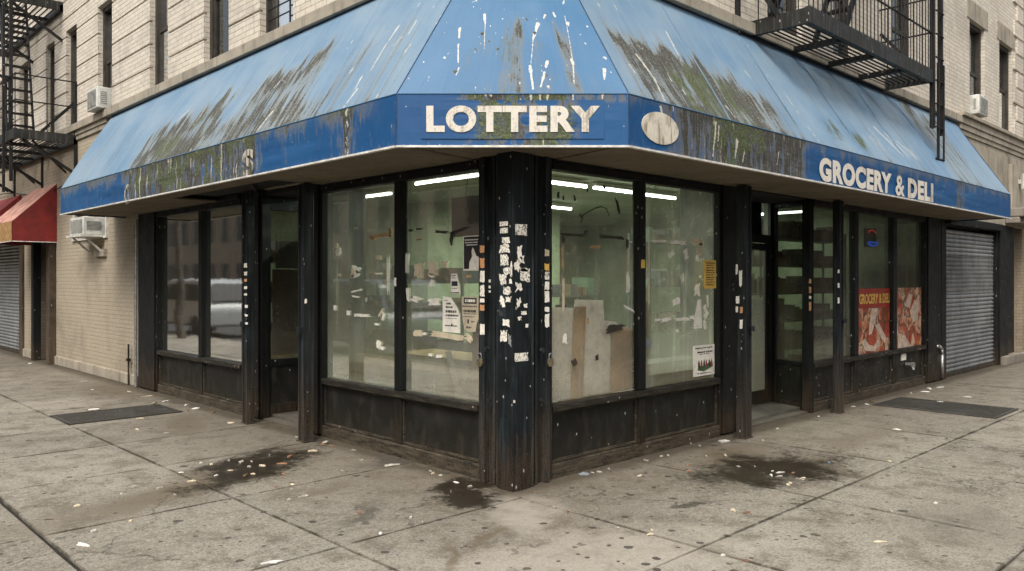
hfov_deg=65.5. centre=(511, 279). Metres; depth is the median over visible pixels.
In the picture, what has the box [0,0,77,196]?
fire escape
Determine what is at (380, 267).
carton
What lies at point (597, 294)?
shelving
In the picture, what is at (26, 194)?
cable
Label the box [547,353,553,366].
padlock
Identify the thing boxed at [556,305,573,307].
carton
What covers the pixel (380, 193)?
ceiling light
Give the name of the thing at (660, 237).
carton
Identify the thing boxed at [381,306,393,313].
carton
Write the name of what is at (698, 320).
flyer
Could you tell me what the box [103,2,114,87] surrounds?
window
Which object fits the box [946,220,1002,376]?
roller shutter
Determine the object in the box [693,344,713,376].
poster
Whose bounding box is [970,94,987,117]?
air conditioner
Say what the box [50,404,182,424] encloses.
pavement grate
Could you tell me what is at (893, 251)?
shopfront
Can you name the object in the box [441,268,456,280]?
carton
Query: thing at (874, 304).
poster
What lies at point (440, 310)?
carton
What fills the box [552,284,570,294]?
carton
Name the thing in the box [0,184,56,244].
awning
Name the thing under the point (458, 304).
carton
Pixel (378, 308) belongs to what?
carton
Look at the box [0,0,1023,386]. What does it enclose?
corner building
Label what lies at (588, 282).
carton
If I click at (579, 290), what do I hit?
carton
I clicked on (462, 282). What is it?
shelving
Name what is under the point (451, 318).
flyer
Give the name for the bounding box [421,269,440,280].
carton
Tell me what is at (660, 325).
carton
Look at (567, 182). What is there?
ceiling light
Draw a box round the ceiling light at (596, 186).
[591,183,631,193]
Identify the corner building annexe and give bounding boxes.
[0,153,55,364]
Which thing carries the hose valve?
attached to the shopfront at (893, 251)
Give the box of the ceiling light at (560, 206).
[552,204,572,209]
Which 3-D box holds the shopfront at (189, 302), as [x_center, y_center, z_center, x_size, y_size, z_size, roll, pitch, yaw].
[-4.173,0.292,10.457,0.130,2.635,3.870,0,0,-44]
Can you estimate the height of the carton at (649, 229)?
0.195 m
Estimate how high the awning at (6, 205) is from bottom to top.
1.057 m
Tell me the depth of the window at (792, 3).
9.47 m
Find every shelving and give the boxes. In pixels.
[366,272,478,341]
[552,286,599,299]
[628,232,679,331]
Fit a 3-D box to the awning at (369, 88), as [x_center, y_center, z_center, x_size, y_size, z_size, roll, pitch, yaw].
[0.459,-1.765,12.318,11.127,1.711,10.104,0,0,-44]
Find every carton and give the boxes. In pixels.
[366,295,386,312]
[369,273,375,280]
[369,301,392,313]
[376,263,393,280]
[376,305,393,313]
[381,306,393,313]
[383,269,391,280]
[388,307,393,314]
[388,330,413,335]
[392,265,413,280]
[408,266,423,280]
[409,302,427,315]
[413,304,427,315]
[419,306,427,315]
[419,331,436,341]
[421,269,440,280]
[423,308,427,316]
[428,301,442,316]
[432,307,437,316]
[438,305,442,316]
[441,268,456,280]
[451,298,460,302]
[455,302,460,317]
[457,268,478,280]
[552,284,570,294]
[552,285,560,294]
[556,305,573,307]
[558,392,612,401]
[571,284,576,294]
[572,277,593,294]
[577,287,582,294]
[583,287,586,294]
[646,227,652,240]
[646,270,665,285]
[646,279,654,285]
[647,313,657,329]
[651,269,670,285]
[653,229,671,241]
[657,234,664,239]
[658,313,672,327]
[658,316,671,326]
[658,320,663,329]
[660,311,679,328]
[761,218,763,234]
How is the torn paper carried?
on the sidewalk
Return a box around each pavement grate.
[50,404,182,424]
[872,397,1018,418]
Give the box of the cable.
[0,186,61,194]
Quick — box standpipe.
[126,344,130,384]
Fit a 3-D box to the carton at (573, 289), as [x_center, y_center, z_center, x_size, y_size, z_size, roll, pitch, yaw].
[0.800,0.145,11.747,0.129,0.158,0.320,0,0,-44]
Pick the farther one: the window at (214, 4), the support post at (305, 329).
the window at (214, 4)
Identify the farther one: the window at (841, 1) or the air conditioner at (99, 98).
the air conditioner at (99, 98)
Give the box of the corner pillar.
[479,151,551,491]
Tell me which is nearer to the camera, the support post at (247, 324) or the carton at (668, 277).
the support post at (247, 324)
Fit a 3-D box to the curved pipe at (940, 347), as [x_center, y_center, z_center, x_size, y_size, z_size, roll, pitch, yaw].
[6.742,1.287,12.534,0.199,0.527,0.070,0,0,-30]
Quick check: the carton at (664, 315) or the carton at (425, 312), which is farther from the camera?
the carton at (664, 315)
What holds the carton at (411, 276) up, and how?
on the shelving at (462, 282)
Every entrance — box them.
[261,187,365,428]
[680,189,813,431]
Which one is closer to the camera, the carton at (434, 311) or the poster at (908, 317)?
the carton at (434, 311)
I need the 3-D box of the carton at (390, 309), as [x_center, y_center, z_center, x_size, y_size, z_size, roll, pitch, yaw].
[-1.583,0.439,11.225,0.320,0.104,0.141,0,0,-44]
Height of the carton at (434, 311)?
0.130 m
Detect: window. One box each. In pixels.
[24,65,29,139]
[50,45,55,132]
[71,28,77,124]
[71,215,107,241]
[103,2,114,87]
[155,0,170,84]
[210,0,230,58]
[266,0,292,32]
[769,0,796,34]
[833,0,847,57]
[891,0,908,75]
[970,23,980,94]
[999,44,1008,130]
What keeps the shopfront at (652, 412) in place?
attached to the corner building at (132, 52)
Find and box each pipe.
[134,219,136,387]
[937,345,943,377]
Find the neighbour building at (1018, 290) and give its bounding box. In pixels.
[1009,0,1023,354]
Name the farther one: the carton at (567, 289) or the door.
the carton at (567, 289)
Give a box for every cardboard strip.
[571,306,585,398]
[610,327,631,392]
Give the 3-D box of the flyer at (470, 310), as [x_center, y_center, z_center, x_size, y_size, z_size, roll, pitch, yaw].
[-0.347,0.288,6.541,0.005,0.294,0.210,0,0,-44]
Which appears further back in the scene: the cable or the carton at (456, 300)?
the cable
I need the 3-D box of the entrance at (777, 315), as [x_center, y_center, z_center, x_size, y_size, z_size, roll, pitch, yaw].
[2.813,0.300,9.252,1.966,2.601,0.704,0,0,-44]
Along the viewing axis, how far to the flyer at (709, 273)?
7.97 m
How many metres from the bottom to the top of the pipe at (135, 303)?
2.500 m
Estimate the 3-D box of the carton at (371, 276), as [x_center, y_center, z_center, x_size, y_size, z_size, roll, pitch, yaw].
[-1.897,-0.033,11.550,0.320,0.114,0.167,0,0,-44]
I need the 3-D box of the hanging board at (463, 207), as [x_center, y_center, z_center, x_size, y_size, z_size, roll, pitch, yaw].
[-0.287,-0.790,6.892,0.030,0.821,0.700,0,0,-44]
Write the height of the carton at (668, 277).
0.250 m
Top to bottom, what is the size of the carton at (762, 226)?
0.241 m
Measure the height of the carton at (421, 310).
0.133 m
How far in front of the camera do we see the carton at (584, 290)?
11.80 m
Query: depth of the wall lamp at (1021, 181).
15.37 m
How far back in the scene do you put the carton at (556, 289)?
11.37 m
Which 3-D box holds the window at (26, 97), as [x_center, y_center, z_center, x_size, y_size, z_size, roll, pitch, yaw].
[-9.976,-3.630,16.970,0.610,1.980,0.900,0,0,-44]
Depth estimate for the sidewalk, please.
5.83 m
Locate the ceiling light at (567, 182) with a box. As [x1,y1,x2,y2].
[552,178,588,187]
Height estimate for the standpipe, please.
0.620 m
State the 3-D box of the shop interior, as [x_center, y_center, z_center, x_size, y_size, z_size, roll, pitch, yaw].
[0.650,0.170,12.312,9.280,2.820,7.780,0,0,-44]
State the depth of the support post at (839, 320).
9.52 m
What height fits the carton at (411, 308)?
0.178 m
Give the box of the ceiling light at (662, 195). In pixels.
[646,191,677,199]
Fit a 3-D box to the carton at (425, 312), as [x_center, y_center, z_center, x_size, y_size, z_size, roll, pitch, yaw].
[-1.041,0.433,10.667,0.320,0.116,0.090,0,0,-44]
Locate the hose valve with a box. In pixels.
[905,362,914,369]
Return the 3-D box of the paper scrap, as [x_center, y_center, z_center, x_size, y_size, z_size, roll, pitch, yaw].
[-2.575,1.589,4.770,0.105,0.018,0.021,0,0,27]
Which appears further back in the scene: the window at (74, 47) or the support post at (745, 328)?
the window at (74, 47)
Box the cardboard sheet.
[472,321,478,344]
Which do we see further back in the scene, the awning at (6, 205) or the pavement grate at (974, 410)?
the awning at (6, 205)
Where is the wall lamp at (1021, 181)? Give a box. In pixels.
[1018,173,1023,188]
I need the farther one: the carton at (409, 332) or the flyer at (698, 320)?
the carton at (409, 332)
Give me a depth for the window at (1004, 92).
15.62 m
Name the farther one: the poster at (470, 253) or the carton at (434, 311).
the carton at (434, 311)
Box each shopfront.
[138,190,268,417]
[314,158,478,478]
[552,158,735,478]
[802,198,940,411]
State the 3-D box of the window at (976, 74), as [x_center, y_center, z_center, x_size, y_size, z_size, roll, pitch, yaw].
[7.977,-3.690,14.343,1.070,1.860,0.610,0,0,-44]
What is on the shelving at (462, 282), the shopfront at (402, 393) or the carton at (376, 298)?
the carton at (376, 298)
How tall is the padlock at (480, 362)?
0.108 m
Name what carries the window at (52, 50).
in the corner building at (132, 52)
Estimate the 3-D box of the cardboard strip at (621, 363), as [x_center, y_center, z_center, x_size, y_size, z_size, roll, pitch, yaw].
[0.980,0.700,7.151,0.310,0.600,0.008,0,0,-44]
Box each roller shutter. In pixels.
[0,245,18,353]
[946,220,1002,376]
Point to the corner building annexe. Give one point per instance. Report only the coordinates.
(37, 300)
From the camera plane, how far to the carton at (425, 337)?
10.77 m
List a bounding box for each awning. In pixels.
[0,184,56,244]
[0,195,21,215]
[59,0,1011,220]
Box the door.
[752,243,768,405]
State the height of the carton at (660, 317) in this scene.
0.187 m
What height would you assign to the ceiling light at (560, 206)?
0.067 m
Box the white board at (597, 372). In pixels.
[552,300,616,400]
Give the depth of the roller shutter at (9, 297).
17.77 m
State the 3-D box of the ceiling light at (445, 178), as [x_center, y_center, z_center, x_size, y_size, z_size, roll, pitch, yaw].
[-0.729,-1.137,8.908,0.100,0.067,1.150,0,0,-44]
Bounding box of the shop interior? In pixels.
[273,171,800,422]
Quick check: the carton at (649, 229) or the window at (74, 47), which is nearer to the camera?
the carton at (649, 229)
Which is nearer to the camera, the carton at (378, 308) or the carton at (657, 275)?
the carton at (378, 308)
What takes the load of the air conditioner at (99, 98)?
attached to the corner building at (132, 52)
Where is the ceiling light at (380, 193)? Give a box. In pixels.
[366,189,393,197]
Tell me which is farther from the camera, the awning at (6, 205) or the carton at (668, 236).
the awning at (6, 205)
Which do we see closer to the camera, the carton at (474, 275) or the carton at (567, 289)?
the carton at (474, 275)
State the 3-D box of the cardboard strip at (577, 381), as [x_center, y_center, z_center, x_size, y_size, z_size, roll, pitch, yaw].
[0.564,0.615,6.747,0.190,0.770,0.008,0,0,-44]
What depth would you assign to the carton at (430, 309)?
10.48 m
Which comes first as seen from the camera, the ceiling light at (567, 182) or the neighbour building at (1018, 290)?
the ceiling light at (567, 182)
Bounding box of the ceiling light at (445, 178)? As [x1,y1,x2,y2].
[412,171,478,184]
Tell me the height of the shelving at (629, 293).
2.250 m
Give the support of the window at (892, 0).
in the corner building at (132, 52)
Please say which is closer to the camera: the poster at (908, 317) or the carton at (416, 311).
the carton at (416, 311)
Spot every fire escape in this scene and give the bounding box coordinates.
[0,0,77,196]
[735,0,944,161]
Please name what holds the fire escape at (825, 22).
attached to the corner building at (132, 52)
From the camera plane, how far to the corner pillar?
6.14 m
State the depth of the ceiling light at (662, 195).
10.73 m
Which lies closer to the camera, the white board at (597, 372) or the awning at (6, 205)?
the white board at (597, 372)
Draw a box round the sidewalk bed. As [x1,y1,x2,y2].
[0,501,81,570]
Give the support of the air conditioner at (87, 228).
attached to the corner building at (132, 52)
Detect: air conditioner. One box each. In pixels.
[66,216,104,254]
[87,86,111,112]
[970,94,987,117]
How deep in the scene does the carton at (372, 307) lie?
11.45 m
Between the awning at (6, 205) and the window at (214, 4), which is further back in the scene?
the awning at (6, 205)
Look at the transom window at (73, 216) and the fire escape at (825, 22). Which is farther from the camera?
the transom window at (73, 216)
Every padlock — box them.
[477,353,482,366]
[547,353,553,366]
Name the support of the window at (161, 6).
in the corner building at (132, 52)
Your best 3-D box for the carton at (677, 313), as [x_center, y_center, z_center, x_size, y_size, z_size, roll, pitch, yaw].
[2.482,0.628,12.402,0.160,0.259,0.320,0,0,-44]
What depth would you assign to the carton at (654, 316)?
11.88 m
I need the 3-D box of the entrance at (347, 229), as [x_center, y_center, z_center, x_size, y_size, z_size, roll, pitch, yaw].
[-2.257,0.300,8.962,0.680,2.601,1.155,0,0,-44]
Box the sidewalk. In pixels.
[0,349,1023,570]
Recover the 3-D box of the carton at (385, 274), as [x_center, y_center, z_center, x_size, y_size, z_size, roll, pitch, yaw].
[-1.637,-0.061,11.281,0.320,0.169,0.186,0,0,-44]
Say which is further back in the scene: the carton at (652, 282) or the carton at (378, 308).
the carton at (652, 282)
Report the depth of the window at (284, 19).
9.03 m
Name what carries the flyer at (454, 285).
attached to the shopfront at (402, 393)
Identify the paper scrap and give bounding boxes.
[76,542,89,546]
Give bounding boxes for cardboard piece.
[646,299,646,328]
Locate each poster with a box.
[463,235,478,270]
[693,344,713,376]
[859,288,889,353]
[897,288,920,347]
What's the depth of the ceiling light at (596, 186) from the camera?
9.93 m
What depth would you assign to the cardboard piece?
7.43 m
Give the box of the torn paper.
[260,560,283,564]
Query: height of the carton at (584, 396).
0.901 m
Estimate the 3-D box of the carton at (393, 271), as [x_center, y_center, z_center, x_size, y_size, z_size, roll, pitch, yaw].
[-1.498,-0.089,11.139,0.320,0.225,0.188,0,0,-44]
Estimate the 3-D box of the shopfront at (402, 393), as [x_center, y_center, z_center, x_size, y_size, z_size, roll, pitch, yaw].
[-1.163,0.292,7.351,0.130,2.635,2.680,0,0,-44]
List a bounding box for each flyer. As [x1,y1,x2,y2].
[443,297,459,332]
[451,274,459,293]
[462,296,478,331]
[694,300,701,328]
[704,260,715,288]
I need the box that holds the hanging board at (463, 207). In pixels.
[452,173,478,236]

